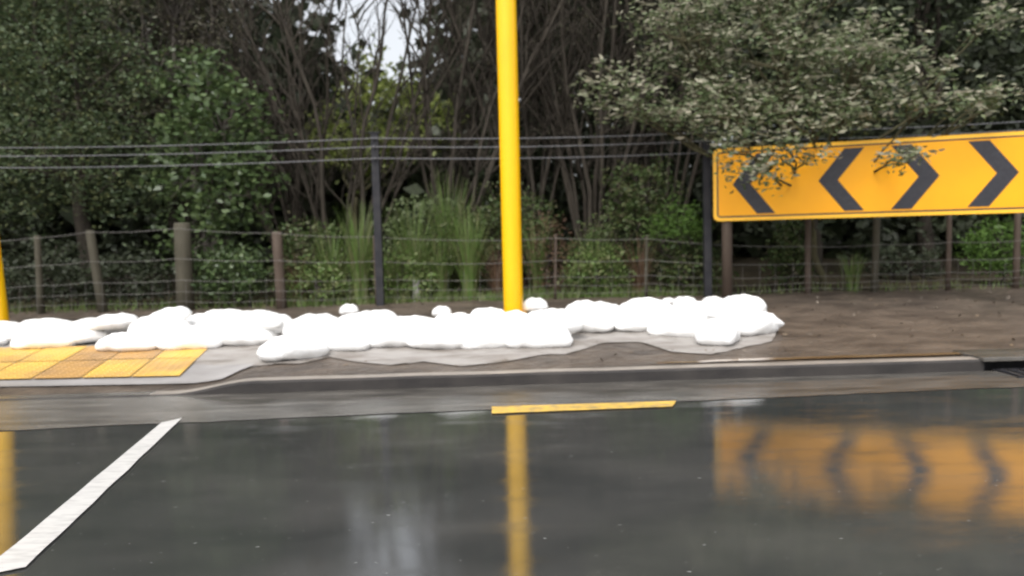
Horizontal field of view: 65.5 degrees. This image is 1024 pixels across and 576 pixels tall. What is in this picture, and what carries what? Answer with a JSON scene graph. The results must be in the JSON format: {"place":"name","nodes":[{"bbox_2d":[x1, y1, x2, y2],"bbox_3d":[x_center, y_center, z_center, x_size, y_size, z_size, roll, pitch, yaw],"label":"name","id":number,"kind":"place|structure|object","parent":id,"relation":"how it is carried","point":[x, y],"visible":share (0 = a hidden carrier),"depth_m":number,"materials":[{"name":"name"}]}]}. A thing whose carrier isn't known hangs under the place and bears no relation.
{"place":"outdoors","nodes":[
{"label":"outdoors","id":0,"kind":"place"},
{"bbox_2d":[0,343,254,386],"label":"footpath","id":1,"kind":"structure","parent":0,"point":[194,373],"depth_m":6.88,"materials":[{"name":"concrete"}]},
{"bbox_2d":[0,326,19,341],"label":"sandbag","id":2,"kind":"object","parent":1,"relation":"on","point":[8,334],"visible":0.34,"depth_m":8.40,"materials":[{"name":"white"}]},
{"bbox_2d":[11,318,72,333],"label":"sandbag","id":3,"kind":"object","parent":2,"relation":"on","point":[37,324],"visible":0.57,"depth_m":8.48,"materials":[{"name":"white"}]},
{"bbox_2d":[9,328,75,348],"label":"sandbag","id":4,"kind":"object","parent":1,"relation":"on","point":[47,338],"visible":0.77,"depth_m":8.13,"materials":[{"name":"white"}]},
{"bbox_2d":[57,327,107,344],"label":"sandbag","id":5,"kind":"object","parent":1,"relation":"on","point":[79,335],"visible":0.55,"depth_m":8.33,"materials":[{"name":"white"}]},
{"bbox_2d":[84,313,138,330],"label":"sandbag","id":6,"kind":"object","parent":5,"relation":"on","point":[114,321],"visible":0.9,"depth_m":8.39,"materials":[{"name":"white"}]},
{"bbox_2d":[0,346,206,378],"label":"tactile paving","id":7,"kind":"structure","parent":1,"relation":"on","point":[177,364],"depth_m":7.44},
{"bbox_2d":[118,330,775,365],"bbox_3d":[-0.886,0.537,7.929,7.531,0.188,2.240,-1,4,0],"label":"groundsheet","id":8,"kind":"object","parent":1,"relation":"on","point":[227,355],"visible":0.32,"depth_m":7.37,"materials":[{"name":"plastic"}]},
{"bbox_2d":[95,331,157,351],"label":"sandbag","id":9,"kind":"object","parent":8,"relation":"on","point":[128,341],"visible":0.79,"depth_m":7.88,"materials":[{"name":"white"}]},
{"bbox_2d":[127,315,190,336],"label":"sandbag","id":10,"kind":"object","parent":8,"relation":"on","point":[158,325],"visible":0.54,"depth_m":8.07,"materials":[{"name":"white"}]},
{"bbox_2d":[149,306,191,318],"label":"sandbag","id":11,"kind":"object","parent":10,"relation":"on","point":[181,312],"visible":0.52,"depth_m":8.22,"materials":[{"name":"white"}]},
{"bbox_2d":[156,325,222,349],"bbox_3d":[-3.252,0.520,8.101,0.670,0.267,0.432,-2,7,-8],"label":"sandbag","id":12,"kind":"object","parent":8,"relation":"on","point":[191,337],"visible":0.84,"depth_m":7.93,"materials":[{"name":"white"}]},
{"bbox_2d":[196,309,241,329],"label":"sandbag","id":13,"kind":"object","parent":12,"relation":"on","point":[214,319],"visible":0.62,"depth_m":8.14,"materials":[{"name":"white"}]},
{"bbox_2d":[218,327,280,345],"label":"sandbag","id":14,"kind":"object","parent":8,"relation":"on","point":[245,336],"visible":0.56,"depth_m":8.03,"materials":[{"name":"white"}]},
{"bbox_2d":[272,312,292,333],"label":"sandbag","id":15,"kind":"object","parent":8,"relation":"on","point":[286,319],"visible":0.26,"depth_m":8.23,"materials":[{"name":"white"}]},
{"bbox_2d":[226,310,283,329],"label":"sandbag","id":16,"kind":"object","parent":15,"relation":"on","point":[266,320],"visible":0.81,"depth_m":8.08,"materials":[{"name":"white"}]},
{"bbox_2d":[256,332,329,361],"bbox_3d":[-1.990,0.544,7.260,0.633,0.276,0.420,-3,1,-28],"label":"sandbag","id":17,"kind":"object","parent":8,"relation":"on","point":[294,345],"visible":0.92,"depth_m":7.10,"materials":[{"name":"white"}]},
{"bbox_2d":[282,313,337,334],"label":"sandbag","id":18,"kind":"object","parent":8,"relation":"on","point":[310,323],"visible":0.48,"depth_m":7.91,"materials":[{"name":"white"}]},
{"bbox_2d":[312,327,369,350],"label":"sandbag","id":19,"kind":"object","parent":8,"relation":"on","point":[340,339],"visible":0.63,"depth_m":7.45,"materials":[{"name":"white"}]},
{"bbox_2d":[364,322,418,347],"bbox_3d":[-1.183,0.468,7.779,0.651,0.282,0.486,-2,2,-8],"label":"sandbag","id":20,"kind":"object","parent":8,"relation":"on","point":[394,334],"visible":0.66,"depth_m":7.58,"materials":[{"name":"white"}]},
{"bbox_2d":[330,311,369,330],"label":"sandbag","id":21,"kind":"object","parent":20,"relation":"on","point":[350,321],"visible":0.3,"depth_m":7.68,"materials":[{"name":"white"}]},
{"bbox_2d":[359,310,397,329],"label":"sandbag","id":22,"kind":"object","parent":20,"relation":"on","point":[371,319],"visible":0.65,"depth_m":7.67,"materials":[{"name":"white"}]},
{"bbox_2d":[397,315,432,328],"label":"sandbag","id":23,"kind":"object","parent":8,"relation":"on","point":[419,322],"visible":0.2,"depth_m":7.88,"materials":[{"name":"white"}]},
{"bbox_2d":[407,327,464,348],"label":"sandbag","id":24,"kind":"object","parent":8,"relation":"on","point":[424,338],"visible":0.76,"depth_m":7.46,"materials":[{"name":"white"}]},
{"bbox_2d":[426,312,486,331],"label":"sandbag","id":25,"kind":"object","parent":8,"relation":"on","point":[461,321],"visible":0.6,"depth_m":7.52,"materials":[{"name":"white"}]},
{"bbox_2d":[460,321,514,348],"bbox_3d":[-0.210,0.464,7.656,0.669,0.292,0.470,-2,8,-10],"label":"sandbag","id":26,"kind":"object","parent":8,"relation":"on","point":[491,334],"visible":0.56,"depth_m":7.46,"materials":[{"name":"white"}]},
{"bbox_2d":[483,310,526,325],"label":"sandbag","id":27,"kind":"object","parent":8,"relation":"on","point":[514,317],"visible":0.27,"depth_m":7.85,"materials":[{"name":"white"}]},
{"bbox_2d":[506,323,573,347],"bbox_3d":[0.258,0.465,7.541,0.644,0.277,0.404,-1,3,6],"label":"sandbag","id":28,"kind":"object","parent":8,"relation":"on","point":[536,335],"visible":0.89,"depth_m":7.38,"materials":[{"name":"white"}]},
{"bbox_2d":[519,308,583,333],"bbox_3d":[0.382,0.329,7.810,0.642,0.262,0.419,-2,8,-6],"label":"sandbag","id":29,"kind":"object","parent":28,"relation":"on","point":[571,321],"visible":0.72,"depth_m":7.67,"materials":[{"name":"white"}]},
{"bbox_2d":[576,311,614,332],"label":"sandbag","id":30,"kind":"object","parent":8,"relation":"on","point":[593,322],"visible":0.62,"depth_m":8.06,"materials":[{"name":"white"}]},
{"bbox_2d":[565,300,598,312],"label":"sandbag","id":31,"kind":"object","parent":30,"relation":"on","point":[582,306],"visible":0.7,"depth_m":8.22,"materials":[{"name":"white"}]},
{"bbox_2d":[614,317,650,331],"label":"sandbag","id":32,"kind":"object","parent":8,"relation":"on","point":[633,324],"visible":0.41,"depth_m":8.09,"materials":[{"name":"white"}]},
{"bbox_2d":[616,300,677,321],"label":"sandbag","id":33,"kind":"object","parent":8,"relation":"on","point":[648,311],"visible":0.63,"depth_m":8.11,"materials":[{"name":"white"}]},
{"bbox_2d":[647,312,706,337],"bbox_3d":[1.678,0.385,7.956,0.642,0.297,0.404,0,0,22],"label":"sandbag","id":34,"kind":"object","parent":8,"relation":"on","point":[680,324],"visible":0.71,"depth_m":7.81,"materials":[{"name":"white"}]},
{"bbox_2d":[672,300,711,319],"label":"sandbag","id":35,"kind":"object","parent":8,"relation":"on","point":[693,307],"visible":0.38,"depth_m":8.28,"materials":[{"name":"white"}]},
{"bbox_2d":[694,318,740,345],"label":"sandbag","id":36,"kind":"object","parent":8,"relation":"on","point":[718,332],"visible":0.97,"depth_m":7.33,"materials":[{"name":"white"}]},
{"bbox_2d":[706,299,766,318],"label":"sandbag","id":37,"kind":"object","parent":8,"relation":"on","point":[717,309],"visible":0.23,"depth_m":8.15,"materials":[{"name":"white"}]},
{"bbox_2d":[720,294,766,310],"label":"sandbag","id":38,"kind":"object","parent":37,"relation":"on","point":[740,302],"visible":0.8,"depth_m":8.06,"materials":[{"name":"white"}]},
{"bbox_2d":[719,309,778,335],"bbox_3d":[2.375,0.359,8.000,0.622,0.297,0.478,-4,3,-30],"label":"sandbag","id":39,"kind":"object","parent":8,"relation":"on","point":[751,322],"visible":0.62,"depth_m":7.81,"materials":[{"name":"white"}]},
{"bbox_2d":[59,0,903,240],"label":"sky","id":40,"kind":"structure","parent":0,"point":[396,45],"materials":[{"name":"white"}]},
{"bbox_2d":[0,387,1023,575],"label":"road","id":41,"kind":"structure","parent":0,"point":[925,483],"depth_m":3.74,"materials":[{"name":"asphalt"}]},
{"bbox_2d":[0,391,155,400],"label":"kerb","id":42,"kind":"structure","parent":41,"relation":"on","point":[69,396],"depth_m":6.38,"materials":[{"name":"concrete"}]},
{"bbox_2d":[0,418,180,571],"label":"white road line","id":43,"kind":"object","parent":41,"relation":"on","point":[27,549],"visible":1,"depth_m":3.65,"materials":[{"name":"paint"}]},
{"bbox_2d":[0,370,1023,430],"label":"gutter channel","id":44,"kind":"object","parent":41,"relation":"on","point":[45,413],"visible":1,"depth_m":5.97,"materials":[{"name":"concrete"}]},
{"bbox_2d":[492,401,675,412],"bbox_3d":[0.515,0.825,5.533,1.314,0.001,0.226,-2,4,-2],"label":"yellow road line","id":45,"kind":"object","parent":41,"relation":"on","point":[539,408],"visible":1,"depth_m":5.54,"materials":[{"name":"paint"}]},
{"bbox_2d":[0,287,1023,395],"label":"verge","id":46,"kind":"structure","parent":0,"point":[930,325],"depth_m":7.86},
{"bbox_2d":[0,245,9,320],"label":"yellow pole","id":47,"kind":"object","parent":46,"relation":"on","point":[4,314],"visible":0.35,"depth_m":9.20,"materials":[{"name":"metal"}]},
{"bbox_2d":[496,0,526,312],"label":"yellow pole","id":48,"kind":"object","parent":46,"relation":"on","point":[507,60],"visible":0.84,"depth_m":9.32,"materials":[{"name":"metal"}]},
{"bbox_2d":[0,121,1023,305],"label":"strained wires","id":49,"kind":"object","parent":46,"relation":"on","point":[375,158],"visible":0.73,"depth_m":10.48,"materials":[{"name":"metal"}]},
{"bbox_2d":[3,213,1023,313],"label":"wire fence","id":50,"kind":"object","parent":46,"relation":"on","point":[184,280],"visible":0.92,"depth_m":10.71,"materials":[{"name":"grey"}]},
{"bbox_2d":[149,357,983,395],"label":"kerb","id":51,"kind":"structure","parent":46,"relation":"on","point":[584,375],"depth_m":6.46,"materials":[{"name":"concrete"}]},
{"bbox_2d":[661,352,960,362],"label":"muddy water","id":52,"kind":"structure","parent":46,"relation":"on","point":[885,355],"depth_m":6.79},
{"bbox_2d":[713,131,1023,297],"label":"chevron sign","id":53,"kind":"object","parent":46,"relation":"on","point":[982,173],"visible":0.81,"depth_m":9.72,"materials":[{"name":"orange"}]},
{"bbox_2d":[953,348,1023,377],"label":"kerb drain","id":54,"kind":"object","parent":46,"relation":"on","point":[1006,361],"visible":0.74,"depth_m":6.71,"materials":[{"name":"concrete"}]},
{"bbox_2d":[4,289,1019,430],"bbox_3d":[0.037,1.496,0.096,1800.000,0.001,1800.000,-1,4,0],"label":"ground","id":55,"kind":"structure","parent":0,"point":[485,409],"depth_m":6.89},
{"bbox_2d":[5,233,1023,311],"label":"forest ground","id":56,"kind":"structure","parent":0,"point":[747,267],"depth_m":12.57,"materials":[{"name":"soil"}]},
{"bbox_2d":[0,0,104,250],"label":"shade tree","id":57,"kind":"object","parent":56,"relation":"on","point":[16,223],"visible":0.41,"depth_m":13.71,"materials":[{"name":"green plant"}]},
{"bbox_2d":[1,232,110,307],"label":"shrub","id":58,"kind":"object","parent":56,"relation":"on","point":[9,278],"visible":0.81,"depth_m":11.31,"materials":[{"name":"green plant"}]},
{"bbox_2d":[0,0,212,300],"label":"evergreen tree","id":59,"kind":"object","parent":56,"relation":"on","point":[76,180],"visible":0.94,"depth_m":11.90,"materials":[{"name":"green plant"}]},
{"bbox_2d":[71,240,175,305],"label":"shrub","id":60,"kind":"object","parent":56,"relation":"on","point":[125,284],"visible":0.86,"depth_m":11.34,"materials":[{"name":"green plant"}]},
{"bbox_2d":[30,0,263,294],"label":"twiggy tree","id":61,"kind":"object","parent":56,"relation":"on","point":[173,5],"visible":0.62,"depth_m":12.73,"materials":[{"name":"green plant"}]},
{"bbox_2d":[53,0,284,273],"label":"shade tree","id":62,"kind":"object","parent":56,"relation":"on","point":[147,239],"visible":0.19,"depth_m":14.91,"materials":[{"name":"green plant"}]},
{"bbox_2d":[105,0,281,283],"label":"multi stemmed tree","id":63,"kind":"object","parent":56,"relation":"on","point":[187,219],"visible":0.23,"depth_m":14.18,"materials":[{"name":"brown plant"}]},
{"bbox_2d":[117,41,296,298],"bbox_3d":[-4.345,-1.602,11.414,2.295,3.933,1.800,1,4,30],"label":"broadleaf tree","id":64,"kind":"object","parent":56,"relation":"on","point":[237,174],"visible":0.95,"depth_m":11.32,"materials":[{"name":"green plant"}]},
{"bbox_2d":[190,238,274,304],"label":"shrub","id":65,"kind":"object","parent":56,"relation":"on","point":[223,290],"visible":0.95,"depth_m":11.00,"materials":[{"name":"green plant"}]},
{"bbox_2d":[89,0,383,287],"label":"multi stemmed tree","id":66,"kind":"object","parent":56,"relation":"on","point":[296,181],"visible":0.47,"depth_m":13.13,"materials":[{"name":"brown plant"}]},
{"bbox_2d":[270,246,324,302],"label":"grass clump","id":67,"kind":"object","parent":56,"relation":"on","point":[295,283],"visible":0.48,"depth_m":11.12,"materials":[{"name":"green plant"}]},
{"bbox_2d":[261,211,348,299],"bbox_3d":[-2.988,-0.389,11.545,1.498,1.448,1.145,-1,4,0],"label":"shrub","id":68,"kind":"object","parent":56,"relation":"on","point":[294,240],"visible":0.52,"depth_m":11.42,"materials":[{"name":"green plant"}]},
{"bbox_2d":[271,253,358,303],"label":"shrub","id":69,"kind":"object","parent":56,"relation":"on","point":[340,286],"visible":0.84,"depth_m":10.99,"materials":[{"name":"green plant"}]},
{"bbox_2d":[150,0,497,291],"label":"multi stemmed tree","id":70,"kind":"object","parent":56,"relation":"on","point":[359,163],"visible":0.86,"depth_m":12.31,"materials":[{"name":"brown plant"}]},
{"bbox_2d":[289,218,366,301],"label":"grass clump","id":71,"kind":"object","parent":56,"relation":"on","point":[333,253],"visible":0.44,"depth_m":11.20,"materials":[{"name":"green plant"}]},
{"bbox_2d":[328,200,389,303],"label":"grass clump","id":72,"kind":"object","parent":56,"relation":"on","point":[360,273],"visible":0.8,"depth_m":10.96,"materials":[{"name":"green plant"}]},
{"bbox_2d":[282,34,477,266],"bbox_3d":[-2.661,-2.694,17.000,4.269,5.021,2.427,-2,4,-14],"label":"lime tree","id":73,"kind":"object","parent":56,"relation":"on","point":[365,97],"visible":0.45,"depth_m":16.75,"materials":[{"name":"green plant"}]},
{"bbox_2d":[366,240,422,300],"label":"grass clump","id":74,"kind":"object","parent":56,"relation":"on","point":[392,277],"visible":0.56,"depth_m":11.12,"materials":[{"name":"green plant"}]},
{"bbox_2d":[365,241,444,298],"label":"shrub","id":75,"kind":"object","parent":56,"relation":"on","point":[409,285],"visible":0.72,"depth_m":11.10,"materials":[{"name":"green plant"}]},
{"bbox_2d":[372,195,446,298],"bbox_3d":[-1.395,-0.592,11.397,1.146,1.508,1.295,-1,4,0],"label":"grass clump","id":76,"kind":"object","parent":56,"relation":"on","point":[415,249],"visible":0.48,"depth_m":11.27,"materials":[{"name":"green plant"}]},
{"bbox_2d":[371,188,480,255],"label":"shrub","id":77,"kind":"object","parent":56,"relation":"on","point":[407,215],"visible":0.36,"depth_m":12.05,"materials":[{"name":"green plant"}]},
{"bbox_2d":[410,221,463,298],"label":"grass clump","id":78,"kind":"object","parent":56,"relation":"on","point":[441,269],"visible":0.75,"depth_m":11.21,"materials":[{"name":"green plant"}]},
{"bbox_2d":[405,164,488,295],"bbox_3d":[-0.908,-0.857,11.758,1.292,1.929,1.246,-1,4,0],"label":"grass clump","id":79,"kind":"object","parent":56,"relation":"on","point":[448,204],"visible":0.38,"depth_m":11.63,"materials":[{"name":"green plant"}]},
{"bbox_2d":[416,202,501,294],"bbox_3d":[-0.797,-0.502,11.592,1.367,1.558,1.179,-1,4,0],"label":"shrub","id":80,"kind":"object","parent":56,"relation":"on","point":[481,283],"visible":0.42,"depth_m":11.51,"materials":[{"name":"green plant"}]},
{"bbox_2d":[439,203,499,299],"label":"grass clump","id":81,"kind":"object","parent":56,"relation":"on","point":[470,262],"visible":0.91,"depth_m":10.99,"materials":[{"name":"green plant"}]},
{"bbox_2d":[375,0,618,278],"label":"multi stemmed tree","id":82,"kind":"object","parent":56,"relation":"on","point":[479,165],"visible":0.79,"depth_m":12.61,"materials":[{"name":"brown plant"}]},
{"bbox_2d":[472,238,529,297],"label":"grass clump","id":83,"kind":"object","parent":56,"relation":"on","point":[497,283],"visible":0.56,"depth_m":11.14,"materials":[{"name":"green plant"}]},
{"bbox_2d":[0,0,1023,293],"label":"wood","id":84,"kind":"object","parent":56,"relation":"on","point":[412,184],"visible":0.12,"depth_m":18.14,"materials":[{"name":"green plant"}]},
{"bbox_2d":[461,180,564,262],"bbox_3d":[-0.021,-0.737,12.288,1.660,1.877,1.407,-1,4,0],"label":"shrub","id":85,"kind":"object","parent":56,"relation":"on","point":[496,212],"visible":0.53,"depth_m":12.19,"materials":[{"name":"green plant"}]},
{"bbox_2d":[408,0,646,283],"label":"multi stemmed tree","id":86,"kind":"object","parent":56,"relation":"on","point":[529,168],"visible":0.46,"depth_m":13.07,"materials":[{"name":"brown plant"}]},
{"bbox_2d":[451,0,622,270],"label":"shade tree","id":87,"kind":"object","parent":56,"relation":"on","point":[534,161],"visible":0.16,"depth_m":15.74,"materials":[{"name":"green plant"}]},
{"bbox_2d":[521,210,566,293],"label":"grass clump","id":88,"kind":"object","parent":56,"relation":"on","point":[534,271],"visible":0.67,"depth_m":11.40,"materials":[{"name":"green plant"}]},
{"bbox_2d":[522,209,580,294],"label":"shrub","id":89,"kind":"object","parent":56,"relation":"on","point":[549,257],"visible":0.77,"depth_m":11.36,"materials":[{"name":"green plant"}]},
{"bbox_2d":[547,241,639,292],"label":"shrub","id":90,"kind":"object","parent":56,"relation":"on","point":[612,280],"visible":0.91,"depth_m":11.10,"materials":[{"name":"green plant"}]},
{"bbox_2d":[560,228,634,294],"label":"grass clump","id":91,"kind":"object","parent":56,"relation":"on","point":[602,265],"visible":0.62,"depth_m":11.19,"materials":[{"name":"green plant"}]},
{"bbox_2d":[471,0,734,286],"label":"multi stemmed tree","id":92,"kind":"object","parent":56,"relation":"on","point":[589,207],"visible":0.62,"depth_m":12.73,"materials":[{"name":"brown plant"}]},
{"bbox_2d":[558,202,671,284],"bbox_3d":[1.509,-0.531,11.859,1.776,1.502,1.597,-1,4,0],"label":"shrub","id":93,"kind":"object","parent":56,"relation":"on","point":[603,231],"visible":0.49,"depth_m":11.68,"materials":[{"name":"green plant"}]},
{"bbox_2d":[591,152,688,279],"bbox_3d":[2.019,-0.936,12.173,1.360,2.227,1.444,1,5,37],"label":"shrub","id":94,"kind":"object","parent":56,"relation":"on","point":[628,204],"visible":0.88,"depth_m":12.08,"materials":[{"name":"green plant"}]},
{"bbox_2d":[608,234,671,295],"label":"grass clump","id":95,"kind":"object","parent":56,"relation":"on","point":[639,271],"visible":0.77,"depth_m":11.06,"materials":[{"name":"green plant"}]},
{"bbox_2d":[534,0,762,269],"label":"shade tree","id":96,"kind":"object","parent":56,"relation":"on","point":[672,168],"visible":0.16,"depth_m":14.91,"materials":[{"name":"green plant"}]},
{"bbox_2d":[542,0,777,280],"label":"multi stemmed tree","id":97,"kind":"object","parent":56,"relation":"on","point":[671,146],"visible":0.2,"depth_m":13.30,"materials":[{"name":"brown plant"}]},
{"bbox_2d":[624,193,719,293],"bbox_3d":[2.358,-0.533,11.013,1.127,1.567,1.183,-4,5,-37],"label":"shrub","id":98,"kind":"object","parent":56,"relation":"on","point":[688,232],"visible":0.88,"depth_m":10.93,"materials":[{"name":"green plant"}]},
{"bbox_2d":[650,233,738,293],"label":"shrub","id":99,"kind":"object","parent":56,"relation":"on","point":[674,269],"visible":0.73,"depth_m":11.00,"materials":[{"name":"green plant"}]},
{"bbox_2d":[758,219,832,287],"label":"shrub","id":100,"kind":"object","parent":56,"relation":"on","point":[789,255],"visible":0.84,"depth_m":11.46,"materials":[{"name":"green plant"}]},
{"bbox_2d":[570,0,1023,291],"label":"pale leaved tree","id":101,"kind":"object","parent":56,"relation":"on","point":[833,48],"visible":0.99,"depth_m":9.73,"materials":[{"name":"green plant"}]},
{"bbox_2d":[669,0,968,272],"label":"shade tree","id":102,"kind":"object","parent":56,"relation":"on","point":[838,15],"visible":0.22,"depth_m":12.37,"materials":[{"name":"green plant"}]},
{"bbox_2d":[832,251,869,290],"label":"grass clump","id":103,"kind":"object","parent":56,"relation":"on","point":[852,275],"visible":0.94,"depth_m":10.96,"materials":[{"name":"green plant"}]},
{"bbox_2d":[861,237,944,279],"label":"shrub","id":104,"kind":"object","parent":56,"relation":"on","point":[899,259],"visible":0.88,"depth_m":11.95,"materials":[{"name":"green plant"}]},
{"bbox_2d":[818,0,1023,276],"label":"shade tree","id":105,"kind":"object","parent":56,"relation":"on","point":[923,224],"visible":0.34,"depth_m":12.70,"materials":[{"name":"green plant"}]},
{"bbox_2d":[900,0,1023,251],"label":"shade tree","id":106,"kind":"object","parent":56,"relation":"on","point":[1010,61],"visible":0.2,"depth_m":13.64,"materials":[{"name":"green plant"}]},
{"bbox_2d":[952,213,1023,283],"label":"shrub","id":107,"kind":"object","parent":56,"relation":"on","point":[983,256],"visible":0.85,"depth_m":11.28,"materials":[{"name":"green plant"}]},
{"bbox_2d":[8,274,1023,313],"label":"verge grass","id":108,"kind":"structure","parent":0,"point":[488,296],"depth_m":10.95,"materials":[{"name":"brown plant"}]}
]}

